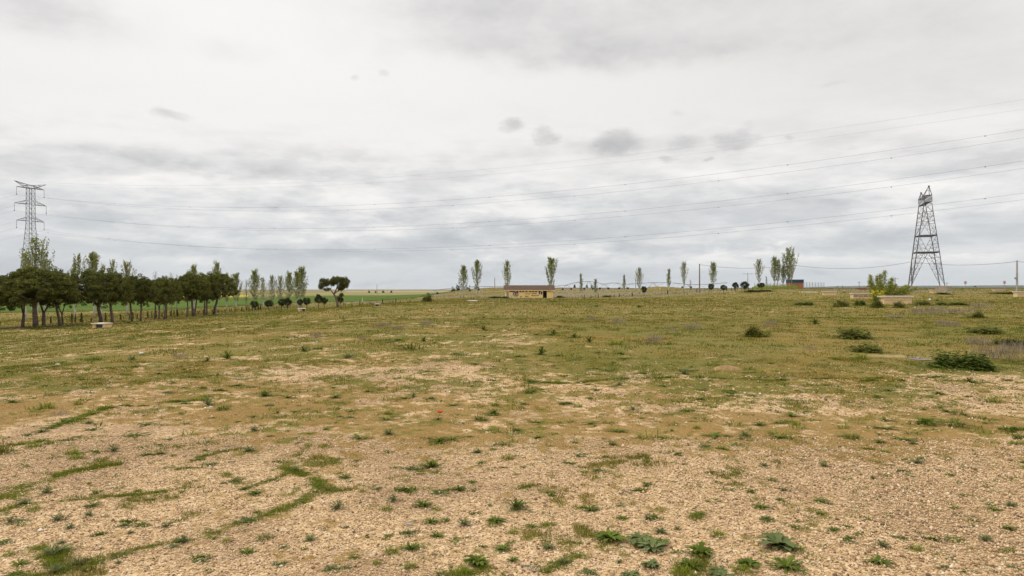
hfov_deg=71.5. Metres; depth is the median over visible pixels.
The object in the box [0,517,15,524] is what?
thistle weed
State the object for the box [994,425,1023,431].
creeping weed
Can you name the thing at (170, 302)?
stone pine
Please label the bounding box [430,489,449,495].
creeping weed
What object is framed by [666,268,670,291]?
poplar tree
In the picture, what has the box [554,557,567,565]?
thistle weed
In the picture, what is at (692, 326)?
dry scrub
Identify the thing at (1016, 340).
leafy bush
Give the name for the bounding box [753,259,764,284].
poplar tree
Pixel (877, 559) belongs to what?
plantain weed
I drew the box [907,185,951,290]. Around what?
lattice tower
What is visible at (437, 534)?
plantain weed
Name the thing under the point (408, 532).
creeping weed
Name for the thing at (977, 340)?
dry scrub
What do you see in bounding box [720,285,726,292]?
young pine
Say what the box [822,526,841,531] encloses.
plantain weed
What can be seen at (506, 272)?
poplar tree
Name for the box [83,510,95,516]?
thistle weed
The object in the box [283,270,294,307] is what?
poplar tree
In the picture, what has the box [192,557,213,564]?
creeping weed
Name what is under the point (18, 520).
creeping weed
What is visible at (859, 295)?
stone bench
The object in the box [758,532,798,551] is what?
broadleaf weed
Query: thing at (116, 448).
thistle weed
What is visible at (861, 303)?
leafy bush
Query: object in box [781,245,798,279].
poplar tree
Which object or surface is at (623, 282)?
poplar tree
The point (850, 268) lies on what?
cable
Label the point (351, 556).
plantain weed
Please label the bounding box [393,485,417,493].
creeping weed
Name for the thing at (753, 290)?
leafy bush
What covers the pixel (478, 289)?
irrigation pivot
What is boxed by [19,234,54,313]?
poplar tree
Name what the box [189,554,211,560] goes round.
creeping weed
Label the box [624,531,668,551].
broadleaf weed
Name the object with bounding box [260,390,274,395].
thistle weed
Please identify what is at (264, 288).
poplar tree
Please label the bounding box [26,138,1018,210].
power cable
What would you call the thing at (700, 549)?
broadleaf weed
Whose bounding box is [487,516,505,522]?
broadleaf weed
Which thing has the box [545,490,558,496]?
creeping weed
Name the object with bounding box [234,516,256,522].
creeping weed
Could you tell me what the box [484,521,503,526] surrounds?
grass tuft
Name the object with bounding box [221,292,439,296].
pale field
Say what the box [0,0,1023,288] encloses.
sky
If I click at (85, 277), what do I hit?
stone pine
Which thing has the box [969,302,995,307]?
dry scrub
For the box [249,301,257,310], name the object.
young pine
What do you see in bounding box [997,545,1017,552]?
grass tuft
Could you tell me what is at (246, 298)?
poplar tree
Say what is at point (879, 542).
thistle weed
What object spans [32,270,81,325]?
stone pine
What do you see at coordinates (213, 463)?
creeping weed
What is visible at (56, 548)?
thistle weed
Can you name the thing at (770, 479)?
grass tuft
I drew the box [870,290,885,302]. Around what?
mustard plant
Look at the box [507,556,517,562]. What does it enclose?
plantain weed
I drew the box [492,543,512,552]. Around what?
plantain weed
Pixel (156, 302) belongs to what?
stone pine
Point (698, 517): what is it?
grass tuft
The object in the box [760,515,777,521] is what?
creeping weed
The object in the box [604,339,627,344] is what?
grass tuft
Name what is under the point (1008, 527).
broadleaf weed
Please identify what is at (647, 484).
creeping weed
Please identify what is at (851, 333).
leafy bush
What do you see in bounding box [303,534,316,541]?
thistle weed
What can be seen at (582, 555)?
grass tuft
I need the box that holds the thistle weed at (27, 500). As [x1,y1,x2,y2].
[16,497,35,505]
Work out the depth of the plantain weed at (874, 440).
9.20 m
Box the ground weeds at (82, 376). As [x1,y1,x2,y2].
[0,288,1023,575]
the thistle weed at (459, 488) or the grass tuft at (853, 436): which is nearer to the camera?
the thistle weed at (459, 488)
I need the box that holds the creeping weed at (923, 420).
[908,418,942,425]
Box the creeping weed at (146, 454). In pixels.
[138,452,155,455]
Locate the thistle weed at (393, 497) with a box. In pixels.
[386,493,403,501]
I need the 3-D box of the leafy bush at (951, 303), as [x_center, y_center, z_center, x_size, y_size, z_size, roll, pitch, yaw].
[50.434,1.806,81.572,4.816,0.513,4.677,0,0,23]
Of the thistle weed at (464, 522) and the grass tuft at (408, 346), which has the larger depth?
the grass tuft at (408, 346)
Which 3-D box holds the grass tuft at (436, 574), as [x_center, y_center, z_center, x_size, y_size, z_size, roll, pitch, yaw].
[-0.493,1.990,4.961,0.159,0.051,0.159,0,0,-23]
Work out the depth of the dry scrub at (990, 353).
19.55 m
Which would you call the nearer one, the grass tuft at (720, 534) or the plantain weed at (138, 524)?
the grass tuft at (720, 534)
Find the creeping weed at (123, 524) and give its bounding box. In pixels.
[116,522,132,527]
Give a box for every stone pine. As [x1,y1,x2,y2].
[0,265,80,327]
[0,279,47,326]
[0,285,26,310]
[21,267,72,326]
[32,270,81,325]
[45,299,74,324]
[67,268,127,322]
[82,270,134,323]
[119,273,148,321]
[128,276,157,320]
[147,279,169,319]
[148,280,160,318]
[152,275,184,319]
[159,277,178,317]
[175,273,204,316]
[180,272,213,315]
[188,281,212,315]
[193,275,216,314]
[197,273,220,314]
[206,271,238,313]
[318,276,349,306]
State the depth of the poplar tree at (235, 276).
125.92 m
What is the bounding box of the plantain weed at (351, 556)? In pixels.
[349,553,360,559]
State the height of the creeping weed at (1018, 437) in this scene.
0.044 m
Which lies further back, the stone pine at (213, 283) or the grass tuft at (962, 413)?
the stone pine at (213, 283)
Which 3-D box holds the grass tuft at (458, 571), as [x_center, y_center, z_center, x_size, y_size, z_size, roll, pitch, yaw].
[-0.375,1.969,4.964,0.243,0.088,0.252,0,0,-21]
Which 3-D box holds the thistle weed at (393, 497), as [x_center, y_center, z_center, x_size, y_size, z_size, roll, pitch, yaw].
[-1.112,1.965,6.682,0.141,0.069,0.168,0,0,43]
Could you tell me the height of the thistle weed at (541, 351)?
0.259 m
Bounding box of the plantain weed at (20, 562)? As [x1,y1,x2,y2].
[7,558,33,567]
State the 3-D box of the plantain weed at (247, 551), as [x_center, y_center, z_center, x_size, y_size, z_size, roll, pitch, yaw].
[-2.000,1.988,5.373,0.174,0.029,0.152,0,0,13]
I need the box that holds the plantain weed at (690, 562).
[678,557,708,570]
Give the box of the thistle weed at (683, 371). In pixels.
[676,368,690,373]
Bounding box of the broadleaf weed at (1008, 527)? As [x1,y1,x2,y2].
[1002,525,1016,529]
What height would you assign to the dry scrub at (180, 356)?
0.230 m
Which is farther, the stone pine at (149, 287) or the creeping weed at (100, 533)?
the stone pine at (149, 287)
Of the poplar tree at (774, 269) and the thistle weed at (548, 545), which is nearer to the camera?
the thistle weed at (548, 545)
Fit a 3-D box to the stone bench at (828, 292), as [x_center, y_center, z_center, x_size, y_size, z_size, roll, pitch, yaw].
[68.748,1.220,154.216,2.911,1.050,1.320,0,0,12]
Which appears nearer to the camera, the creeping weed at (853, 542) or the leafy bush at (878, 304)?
the creeping weed at (853, 542)
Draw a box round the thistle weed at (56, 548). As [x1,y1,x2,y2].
[35,542,74,556]
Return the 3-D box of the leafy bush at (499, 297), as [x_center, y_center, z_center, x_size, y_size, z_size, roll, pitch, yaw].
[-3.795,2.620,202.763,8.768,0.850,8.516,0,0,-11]
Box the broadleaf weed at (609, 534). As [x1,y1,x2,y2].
[592,529,626,541]
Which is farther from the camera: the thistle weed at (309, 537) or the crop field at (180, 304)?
the crop field at (180, 304)
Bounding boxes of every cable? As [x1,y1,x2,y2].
[7,168,1022,230]
[7,200,1017,251]
[9,129,1023,207]
[10,193,1021,249]
[11,161,1019,228]
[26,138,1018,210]
[29,100,1016,185]
[58,110,1014,188]
[795,262,907,268]
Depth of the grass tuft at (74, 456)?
8.29 m
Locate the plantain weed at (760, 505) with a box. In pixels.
[753,503,771,508]
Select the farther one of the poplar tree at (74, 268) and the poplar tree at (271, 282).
the poplar tree at (271, 282)
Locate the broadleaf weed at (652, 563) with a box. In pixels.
[640,558,662,568]
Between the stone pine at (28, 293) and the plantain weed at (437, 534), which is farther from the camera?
the stone pine at (28, 293)
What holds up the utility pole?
on the ground at (400, 433)
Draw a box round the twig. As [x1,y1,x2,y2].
[520,565,539,571]
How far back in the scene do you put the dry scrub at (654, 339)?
25.26 m
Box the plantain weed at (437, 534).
[427,532,444,537]
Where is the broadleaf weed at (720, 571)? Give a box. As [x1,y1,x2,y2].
[708,565,734,575]
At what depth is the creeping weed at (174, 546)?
5.51 m
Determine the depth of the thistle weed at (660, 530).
5.82 m
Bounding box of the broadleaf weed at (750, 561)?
[735,557,760,567]
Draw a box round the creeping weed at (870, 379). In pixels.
[858,378,878,380]
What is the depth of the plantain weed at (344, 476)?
7.49 m
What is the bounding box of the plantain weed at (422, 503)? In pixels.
[411,499,435,506]
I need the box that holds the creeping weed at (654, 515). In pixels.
[651,513,663,519]
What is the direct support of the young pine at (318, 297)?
on the ground at (400, 433)
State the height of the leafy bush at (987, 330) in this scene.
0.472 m
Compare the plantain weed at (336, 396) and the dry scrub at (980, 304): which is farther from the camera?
the dry scrub at (980, 304)
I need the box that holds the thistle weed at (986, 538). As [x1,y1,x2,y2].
[978,533,995,542]
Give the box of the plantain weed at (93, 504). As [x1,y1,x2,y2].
[80,501,101,508]
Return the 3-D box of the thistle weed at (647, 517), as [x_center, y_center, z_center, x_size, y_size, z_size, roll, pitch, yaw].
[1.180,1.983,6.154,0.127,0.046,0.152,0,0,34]
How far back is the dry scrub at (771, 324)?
35.74 m
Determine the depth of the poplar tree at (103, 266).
99.94 m
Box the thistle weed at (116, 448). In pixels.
[105,444,122,451]
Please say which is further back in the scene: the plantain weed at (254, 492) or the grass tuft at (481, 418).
the grass tuft at (481, 418)
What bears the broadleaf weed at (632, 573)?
on the ground at (400, 433)
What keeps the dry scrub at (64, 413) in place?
on the ground at (400, 433)
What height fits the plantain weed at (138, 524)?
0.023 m
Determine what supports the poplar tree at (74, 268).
on the ground at (400, 433)
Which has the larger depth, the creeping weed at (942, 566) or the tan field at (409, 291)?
the tan field at (409, 291)
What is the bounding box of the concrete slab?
[906,357,931,360]
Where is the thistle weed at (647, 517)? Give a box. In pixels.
[639,514,654,520]
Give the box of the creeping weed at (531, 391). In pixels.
[523,388,541,393]
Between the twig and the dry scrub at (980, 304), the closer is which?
the twig
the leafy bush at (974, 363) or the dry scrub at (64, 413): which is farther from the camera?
the leafy bush at (974, 363)
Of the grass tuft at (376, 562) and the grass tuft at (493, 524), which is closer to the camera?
the grass tuft at (376, 562)
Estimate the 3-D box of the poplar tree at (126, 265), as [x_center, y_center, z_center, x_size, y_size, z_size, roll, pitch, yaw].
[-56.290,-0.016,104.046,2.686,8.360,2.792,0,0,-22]
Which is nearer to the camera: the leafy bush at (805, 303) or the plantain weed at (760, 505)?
the plantain weed at (760, 505)
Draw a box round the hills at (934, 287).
[836,287,1023,287]
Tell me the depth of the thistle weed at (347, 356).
20.14 m
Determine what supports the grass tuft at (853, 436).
on the ground at (400, 433)
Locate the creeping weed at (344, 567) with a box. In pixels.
[337,563,351,568]
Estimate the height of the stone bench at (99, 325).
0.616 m
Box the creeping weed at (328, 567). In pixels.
[320,563,341,572]
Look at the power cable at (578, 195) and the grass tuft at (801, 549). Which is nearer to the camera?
the grass tuft at (801, 549)
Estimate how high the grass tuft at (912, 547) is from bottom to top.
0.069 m
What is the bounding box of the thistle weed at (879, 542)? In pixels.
[874,539,889,549]
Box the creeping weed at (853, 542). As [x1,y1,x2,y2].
[837,537,858,543]
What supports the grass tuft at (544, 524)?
on the ground at (400, 433)
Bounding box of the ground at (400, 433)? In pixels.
[0,287,1023,575]
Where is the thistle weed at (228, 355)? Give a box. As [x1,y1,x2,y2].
[220,350,234,358]
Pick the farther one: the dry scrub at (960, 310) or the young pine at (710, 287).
the young pine at (710, 287)
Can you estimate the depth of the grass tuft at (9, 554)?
5.34 m
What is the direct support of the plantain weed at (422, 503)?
on the ground at (400, 433)
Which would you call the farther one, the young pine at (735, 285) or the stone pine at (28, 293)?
the young pine at (735, 285)
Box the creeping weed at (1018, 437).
[1010,434,1023,438]
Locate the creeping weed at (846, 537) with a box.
[842,535,859,539]
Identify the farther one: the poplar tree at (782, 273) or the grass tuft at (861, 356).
the poplar tree at (782, 273)
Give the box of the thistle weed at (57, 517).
[46,513,67,521]
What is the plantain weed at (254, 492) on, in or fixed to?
on the ground at (400, 433)
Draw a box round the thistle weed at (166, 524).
[159,521,174,526]
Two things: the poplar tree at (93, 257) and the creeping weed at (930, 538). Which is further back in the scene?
the poplar tree at (93, 257)
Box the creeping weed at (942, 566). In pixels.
[932,562,948,569]
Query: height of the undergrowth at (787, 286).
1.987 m
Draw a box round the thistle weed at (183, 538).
[174,534,198,543]
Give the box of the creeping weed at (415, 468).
[401,464,421,469]
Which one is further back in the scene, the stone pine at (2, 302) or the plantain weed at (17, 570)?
the stone pine at (2, 302)
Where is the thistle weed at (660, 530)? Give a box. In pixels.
[653,527,669,534]
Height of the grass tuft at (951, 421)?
0.142 m
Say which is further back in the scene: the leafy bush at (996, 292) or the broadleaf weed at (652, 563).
the leafy bush at (996, 292)
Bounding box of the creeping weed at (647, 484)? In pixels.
[642,481,654,486]
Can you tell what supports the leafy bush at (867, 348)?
on the ground at (400, 433)
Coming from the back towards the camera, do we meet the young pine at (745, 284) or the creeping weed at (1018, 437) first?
the young pine at (745, 284)
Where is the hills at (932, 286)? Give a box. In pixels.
[803,285,1023,287]
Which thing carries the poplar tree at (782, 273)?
on the ground at (400, 433)
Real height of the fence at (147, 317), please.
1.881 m
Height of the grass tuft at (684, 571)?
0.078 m
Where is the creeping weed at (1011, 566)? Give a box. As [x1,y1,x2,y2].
[1005,564,1023,570]
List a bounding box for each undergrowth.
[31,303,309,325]
[751,284,797,288]
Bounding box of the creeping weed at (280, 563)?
[270,560,288,568]
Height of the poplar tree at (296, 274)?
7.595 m
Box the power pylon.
[14,180,46,267]
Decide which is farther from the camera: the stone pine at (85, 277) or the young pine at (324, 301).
the young pine at (324, 301)
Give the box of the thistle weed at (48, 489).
[39,486,53,493]
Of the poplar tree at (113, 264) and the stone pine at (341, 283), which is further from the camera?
the stone pine at (341, 283)
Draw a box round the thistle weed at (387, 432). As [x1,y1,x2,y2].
[384,428,393,434]
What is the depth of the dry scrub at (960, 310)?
54.12 m
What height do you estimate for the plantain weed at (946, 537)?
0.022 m
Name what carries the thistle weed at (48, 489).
on the ground at (400, 433)
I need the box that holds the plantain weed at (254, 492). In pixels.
[245,489,259,494]
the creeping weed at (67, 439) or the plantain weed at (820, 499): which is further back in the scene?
the creeping weed at (67, 439)
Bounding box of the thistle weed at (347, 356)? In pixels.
[343,353,357,358]
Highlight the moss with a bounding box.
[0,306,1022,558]
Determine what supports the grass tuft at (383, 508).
on the ground at (400, 433)
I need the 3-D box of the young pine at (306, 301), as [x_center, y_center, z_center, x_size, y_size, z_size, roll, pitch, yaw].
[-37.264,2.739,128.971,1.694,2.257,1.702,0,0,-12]
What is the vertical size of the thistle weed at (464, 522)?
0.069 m
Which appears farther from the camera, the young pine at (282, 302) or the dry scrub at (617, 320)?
the young pine at (282, 302)
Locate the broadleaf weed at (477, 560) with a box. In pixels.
[463,554,490,565]
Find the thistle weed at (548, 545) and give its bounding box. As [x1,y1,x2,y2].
[539,542,556,549]
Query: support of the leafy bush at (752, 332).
on the ground at (400, 433)
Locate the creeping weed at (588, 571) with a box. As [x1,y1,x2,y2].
[577,567,600,575]
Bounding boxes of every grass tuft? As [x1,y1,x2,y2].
[0,440,17,454]
[0,549,19,556]
[24,438,42,448]
[26,503,45,511]
[36,401,57,409]
[61,447,82,454]
[66,453,83,459]
[83,355,102,360]
[214,403,230,410]
[219,468,234,476]
[253,531,271,541]
[371,559,381,565]
[380,504,392,510]
[383,545,399,556]
[396,340,425,349]
[401,558,419,570]
[435,570,450,575]
[444,561,472,575]
[474,412,491,421]
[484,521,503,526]
[501,455,513,459]
[507,527,519,534]
[538,517,554,527]
[572,552,590,559]
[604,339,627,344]
[669,561,697,575]
[685,512,702,521]
[706,528,727,537]
[729,560,760,575]
[764,475,779,481]
[792,542,806,553]
[842,433,861,440]
[851,353,869,358]
[909,543,922,551]
[934,416,978,427]
[949,408,970,415]
[984,395,1002,403]
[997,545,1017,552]
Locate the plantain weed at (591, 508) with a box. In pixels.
[579,505,603,511]
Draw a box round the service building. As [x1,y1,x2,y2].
[503,285,554,297]
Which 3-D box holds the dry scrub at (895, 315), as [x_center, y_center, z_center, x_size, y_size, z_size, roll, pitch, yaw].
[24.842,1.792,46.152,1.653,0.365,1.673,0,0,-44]
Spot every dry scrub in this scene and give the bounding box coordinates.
[48,410,69,415]
[171,351,187,358]
[308,333,322,337]
[370,322,392,326]
[418,320,433,324]
[610,318,626,323]
[646,332,663,343]
[682,322,701,329]
[759,321,779,325]
[884,314,904,317]
[901,305,947,314]
[935,318,962,325]
[943,307,978,313]
[963,336,994,345]
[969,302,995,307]
[969,338,1023,361]
[995,338,1023,353]
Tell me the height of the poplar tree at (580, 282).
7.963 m
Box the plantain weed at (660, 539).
[656,537,672,545]
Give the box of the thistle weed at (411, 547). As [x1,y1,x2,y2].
[398,541,424,549]
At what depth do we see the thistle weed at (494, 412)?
11.43 m
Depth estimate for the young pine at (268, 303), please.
120.81 m
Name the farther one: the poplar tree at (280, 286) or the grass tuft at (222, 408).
the poplar tree at (280, 286)
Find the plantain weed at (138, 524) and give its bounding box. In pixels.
[132,521,151,526]
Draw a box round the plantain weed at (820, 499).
[812,497,828,502]
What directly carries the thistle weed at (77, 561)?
on the ground at (400, 433)
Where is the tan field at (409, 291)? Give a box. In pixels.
[366,291,448,291]
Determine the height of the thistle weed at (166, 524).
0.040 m
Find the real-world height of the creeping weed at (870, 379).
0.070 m
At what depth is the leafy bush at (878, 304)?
70.44 m
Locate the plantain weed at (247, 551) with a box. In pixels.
[239,547,258,555]
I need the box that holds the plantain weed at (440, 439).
[428,436,448,442]
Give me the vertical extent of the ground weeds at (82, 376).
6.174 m
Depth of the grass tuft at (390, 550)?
5.40 m
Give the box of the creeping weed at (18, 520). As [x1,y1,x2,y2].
[6,518,29,524]
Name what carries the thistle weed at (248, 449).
on the ground at (400, 433)
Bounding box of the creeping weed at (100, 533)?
[87,531,108,536]
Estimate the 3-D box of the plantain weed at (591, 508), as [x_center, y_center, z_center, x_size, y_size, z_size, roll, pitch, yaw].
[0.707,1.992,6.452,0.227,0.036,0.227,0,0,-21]
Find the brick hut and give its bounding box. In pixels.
[786,279,803,288]
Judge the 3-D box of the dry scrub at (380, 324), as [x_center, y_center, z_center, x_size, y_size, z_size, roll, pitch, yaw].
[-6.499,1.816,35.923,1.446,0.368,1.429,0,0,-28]
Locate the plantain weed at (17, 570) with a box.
[10,569,27,575]
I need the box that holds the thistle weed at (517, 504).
[504,498,530,511]
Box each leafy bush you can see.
[420,293,435,301]
[487,296,510,297]
[736,324,771,337]
[739,289,774,291]
[788,301,813,305]
[822,326,887,340]
[830,299,854,306]
[839,341,892,353]
[853,299,866,305]
[867,297,887,307]
[889,300,907,307]
[908,299,935,305]
[914,348,1003,372]
[930,301,968,305]
[936,292,955,294]
[950,324,1023,334]
[964,310,991,317]
[980,291,1012,293]
[987,335,1023,346]
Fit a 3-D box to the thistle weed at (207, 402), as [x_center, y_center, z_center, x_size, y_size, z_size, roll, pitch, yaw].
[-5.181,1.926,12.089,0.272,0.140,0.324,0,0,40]
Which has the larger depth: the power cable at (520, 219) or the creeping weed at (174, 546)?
the power cable at (520, 219)
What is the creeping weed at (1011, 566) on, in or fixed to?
on the ground at (400, 433)
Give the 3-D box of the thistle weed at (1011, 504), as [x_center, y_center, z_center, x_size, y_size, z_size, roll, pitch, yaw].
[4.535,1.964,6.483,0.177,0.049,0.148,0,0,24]
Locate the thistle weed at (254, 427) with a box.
[249,425,258,431]
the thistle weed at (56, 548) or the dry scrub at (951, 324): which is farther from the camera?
the dry scrub at (951, 324)
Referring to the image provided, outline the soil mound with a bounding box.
[712,365,742,369]
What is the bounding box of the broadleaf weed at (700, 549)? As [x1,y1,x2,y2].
[684,541,713,556]
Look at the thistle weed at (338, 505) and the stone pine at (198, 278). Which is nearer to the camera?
the thistle weed at (338, 505)
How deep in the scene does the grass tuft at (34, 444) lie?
8.88 m
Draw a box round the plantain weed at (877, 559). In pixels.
[863,554,894,567]
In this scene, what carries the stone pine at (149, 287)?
on the ground at (400, 433)
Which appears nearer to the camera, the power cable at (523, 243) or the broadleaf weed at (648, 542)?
the broadleaf weed at (648, 542)
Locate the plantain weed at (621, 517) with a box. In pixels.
[614,515,628,519]
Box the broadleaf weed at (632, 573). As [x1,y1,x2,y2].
[620,570,639,575]
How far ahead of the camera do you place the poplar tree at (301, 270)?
147.81 m
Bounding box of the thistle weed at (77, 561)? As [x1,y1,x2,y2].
[67,555,91,569]
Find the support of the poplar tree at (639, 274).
on the ground at (400, 433)
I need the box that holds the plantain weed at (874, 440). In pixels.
[873,439,888,442]
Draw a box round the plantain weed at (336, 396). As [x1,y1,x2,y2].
[328,394,342,397]
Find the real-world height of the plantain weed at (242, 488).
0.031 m
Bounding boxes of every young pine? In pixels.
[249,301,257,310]
[264,299,273,306]
[278,298,285,308]
[284,298,291,308]
[302,297,310,307]
[314,294,322,307]
[320,297,327,306]
[337,296,343,302]
[708,283,714,289]
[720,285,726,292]
[732,282,738,291]
[740,281,749,288]
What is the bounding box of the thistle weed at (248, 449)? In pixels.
[240,445,254,451]
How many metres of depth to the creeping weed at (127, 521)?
6.08 m
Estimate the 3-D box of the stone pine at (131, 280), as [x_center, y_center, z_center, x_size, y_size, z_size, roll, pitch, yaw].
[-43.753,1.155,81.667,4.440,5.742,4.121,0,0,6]
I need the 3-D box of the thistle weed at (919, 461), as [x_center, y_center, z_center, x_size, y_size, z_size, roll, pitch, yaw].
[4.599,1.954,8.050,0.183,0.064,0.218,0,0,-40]
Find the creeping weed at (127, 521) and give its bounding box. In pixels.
[119,518,137,522]
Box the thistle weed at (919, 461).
[909,457,923,464]
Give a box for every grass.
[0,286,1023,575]
[0,376,890,575]
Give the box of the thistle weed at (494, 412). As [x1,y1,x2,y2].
[486,409,497,415]
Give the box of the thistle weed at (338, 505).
[329,500,347,510]
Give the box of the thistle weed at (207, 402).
[196,397,215,405]
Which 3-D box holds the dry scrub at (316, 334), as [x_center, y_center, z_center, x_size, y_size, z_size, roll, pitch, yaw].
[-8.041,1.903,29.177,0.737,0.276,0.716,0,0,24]
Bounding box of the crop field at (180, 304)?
[0,290,457,311]
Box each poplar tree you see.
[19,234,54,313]
[22,250,26,320]
[67,253,86,315]
[82,251,104,317]
[100,264,104,316]
[109,259,117,304]
[120,260,136,315]
[190,264,197,307]
[212,260,221,309]
[224,273,229,310]
[230,272,242,309]
[243,279,249,307]
[247,268,263,300]
[259,276,267,308]
[267,275,276,307]
[276,275,285,308]
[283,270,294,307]
[291,271,303,306]
[295,266,308,306]
[458,265,468,297]
[471,259,481,297]
[502,260,511,284]
[544,257,558,284]
[579,273,582,290]
[593,279,597,296]
[622,274,625,289]
[635,267,643,293]
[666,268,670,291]
[679,261,687,290]
[708,262,717,288]
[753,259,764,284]
[769,256,779,284]
[775,259,780,285]
[779,265,786,283]
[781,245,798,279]
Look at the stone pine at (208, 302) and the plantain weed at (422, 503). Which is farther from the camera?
the stone pine at (208, 302)
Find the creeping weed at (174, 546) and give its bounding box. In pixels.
[164,544,180,548]
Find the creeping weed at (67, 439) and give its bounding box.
[55,438,76,441]
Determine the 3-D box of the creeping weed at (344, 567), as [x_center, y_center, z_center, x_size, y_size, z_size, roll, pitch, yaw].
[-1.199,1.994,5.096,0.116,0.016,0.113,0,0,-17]
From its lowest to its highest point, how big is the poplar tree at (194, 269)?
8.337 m
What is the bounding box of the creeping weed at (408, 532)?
[399,529,418,536]
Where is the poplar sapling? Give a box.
[867,270,918,300]
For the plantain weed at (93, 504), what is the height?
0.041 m
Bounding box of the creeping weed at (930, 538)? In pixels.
[921,535,944,542]
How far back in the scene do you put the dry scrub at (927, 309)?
53.13 m
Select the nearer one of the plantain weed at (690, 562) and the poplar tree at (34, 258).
the plantain weed at (690, 562)
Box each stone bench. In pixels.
[91,323,112,327]
[821,291,836,294]
[849,293,871,297]
[877,296,913,303]
[929,290,944,292]
[1012,291,1023,296]
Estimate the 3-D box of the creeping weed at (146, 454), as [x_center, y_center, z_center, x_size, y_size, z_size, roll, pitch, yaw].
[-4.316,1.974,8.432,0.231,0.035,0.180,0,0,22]
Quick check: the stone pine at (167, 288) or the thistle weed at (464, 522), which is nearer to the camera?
the thistle weed at (464, 522)
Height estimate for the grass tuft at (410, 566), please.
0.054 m
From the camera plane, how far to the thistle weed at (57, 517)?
6.14 m
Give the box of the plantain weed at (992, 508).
[981,506,1005,511]
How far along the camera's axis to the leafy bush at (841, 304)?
74.95 m
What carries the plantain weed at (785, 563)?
on the ground at (400, 433)
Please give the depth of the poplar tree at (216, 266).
119.81 m
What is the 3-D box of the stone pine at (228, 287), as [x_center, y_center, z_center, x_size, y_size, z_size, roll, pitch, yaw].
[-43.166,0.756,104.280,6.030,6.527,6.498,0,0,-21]
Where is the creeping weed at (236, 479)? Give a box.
[227,478,245,482]
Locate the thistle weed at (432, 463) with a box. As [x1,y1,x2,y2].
[419,460,443,467]
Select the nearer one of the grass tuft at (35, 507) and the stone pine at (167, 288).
the grass tuft at (35, 507)
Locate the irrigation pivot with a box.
[428,281,726,294]
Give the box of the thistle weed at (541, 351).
[533,345,545,353]
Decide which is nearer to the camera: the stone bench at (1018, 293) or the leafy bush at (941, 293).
the stone bench at (1018, 293)
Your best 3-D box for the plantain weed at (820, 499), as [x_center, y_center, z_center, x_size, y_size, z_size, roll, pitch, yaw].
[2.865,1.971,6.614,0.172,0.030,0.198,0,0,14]
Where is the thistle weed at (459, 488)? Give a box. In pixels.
[454,485,469,490]
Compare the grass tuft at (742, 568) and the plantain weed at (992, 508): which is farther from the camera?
the plantain weed at (992, 508)
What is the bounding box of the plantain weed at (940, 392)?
[932,390,946,394]
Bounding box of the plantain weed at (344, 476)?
[336,474,350,479]
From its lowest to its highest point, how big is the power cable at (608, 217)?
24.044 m
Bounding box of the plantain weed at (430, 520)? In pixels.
[421,516,441,523]
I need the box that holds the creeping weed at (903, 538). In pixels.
[894,535,910,541]
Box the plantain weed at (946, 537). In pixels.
[944,535,965,542]
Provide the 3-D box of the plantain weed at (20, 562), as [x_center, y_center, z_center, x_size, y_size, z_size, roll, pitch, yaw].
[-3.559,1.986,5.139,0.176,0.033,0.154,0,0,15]
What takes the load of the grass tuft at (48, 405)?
on the ground at (400, 433)
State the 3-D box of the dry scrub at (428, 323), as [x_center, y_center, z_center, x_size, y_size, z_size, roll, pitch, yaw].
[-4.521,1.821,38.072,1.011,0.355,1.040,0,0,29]
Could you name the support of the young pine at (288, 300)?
on the ground at (400, 433)
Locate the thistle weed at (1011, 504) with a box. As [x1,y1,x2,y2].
[998,500,1017,507]
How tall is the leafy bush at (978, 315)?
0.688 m
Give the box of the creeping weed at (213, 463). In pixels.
[199,461,218,466]
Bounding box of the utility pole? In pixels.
[1014,261,1017,290]
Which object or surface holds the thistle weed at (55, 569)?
on the ground at (400, 433)
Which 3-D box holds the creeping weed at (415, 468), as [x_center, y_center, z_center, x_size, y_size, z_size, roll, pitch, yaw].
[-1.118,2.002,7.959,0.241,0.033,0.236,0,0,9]
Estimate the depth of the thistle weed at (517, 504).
6.46 m
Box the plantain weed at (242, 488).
[238,486,248,490]
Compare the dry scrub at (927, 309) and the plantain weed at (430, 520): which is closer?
the plantain weed at (430, 520)
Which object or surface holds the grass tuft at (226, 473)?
on the ground at (400, 433)
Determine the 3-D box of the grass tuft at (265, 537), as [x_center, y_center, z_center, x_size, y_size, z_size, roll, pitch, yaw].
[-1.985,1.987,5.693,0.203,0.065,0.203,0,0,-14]
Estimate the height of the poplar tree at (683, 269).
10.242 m
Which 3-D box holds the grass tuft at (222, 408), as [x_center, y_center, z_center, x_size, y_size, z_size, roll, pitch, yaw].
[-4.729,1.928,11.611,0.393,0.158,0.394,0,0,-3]
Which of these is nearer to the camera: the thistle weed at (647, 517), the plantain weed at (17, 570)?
the plantain weed at (17, 570)
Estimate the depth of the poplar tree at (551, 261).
231.74 m
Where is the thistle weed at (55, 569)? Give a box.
[42,563,64,575]
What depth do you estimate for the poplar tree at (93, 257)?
95.71 m
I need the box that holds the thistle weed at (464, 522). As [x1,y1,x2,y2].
[454,516,472,526]
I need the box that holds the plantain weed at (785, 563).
[764,555,809,574]
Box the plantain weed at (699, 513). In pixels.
[691,510,705,517]
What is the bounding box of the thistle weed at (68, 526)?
[63,523,78,528]

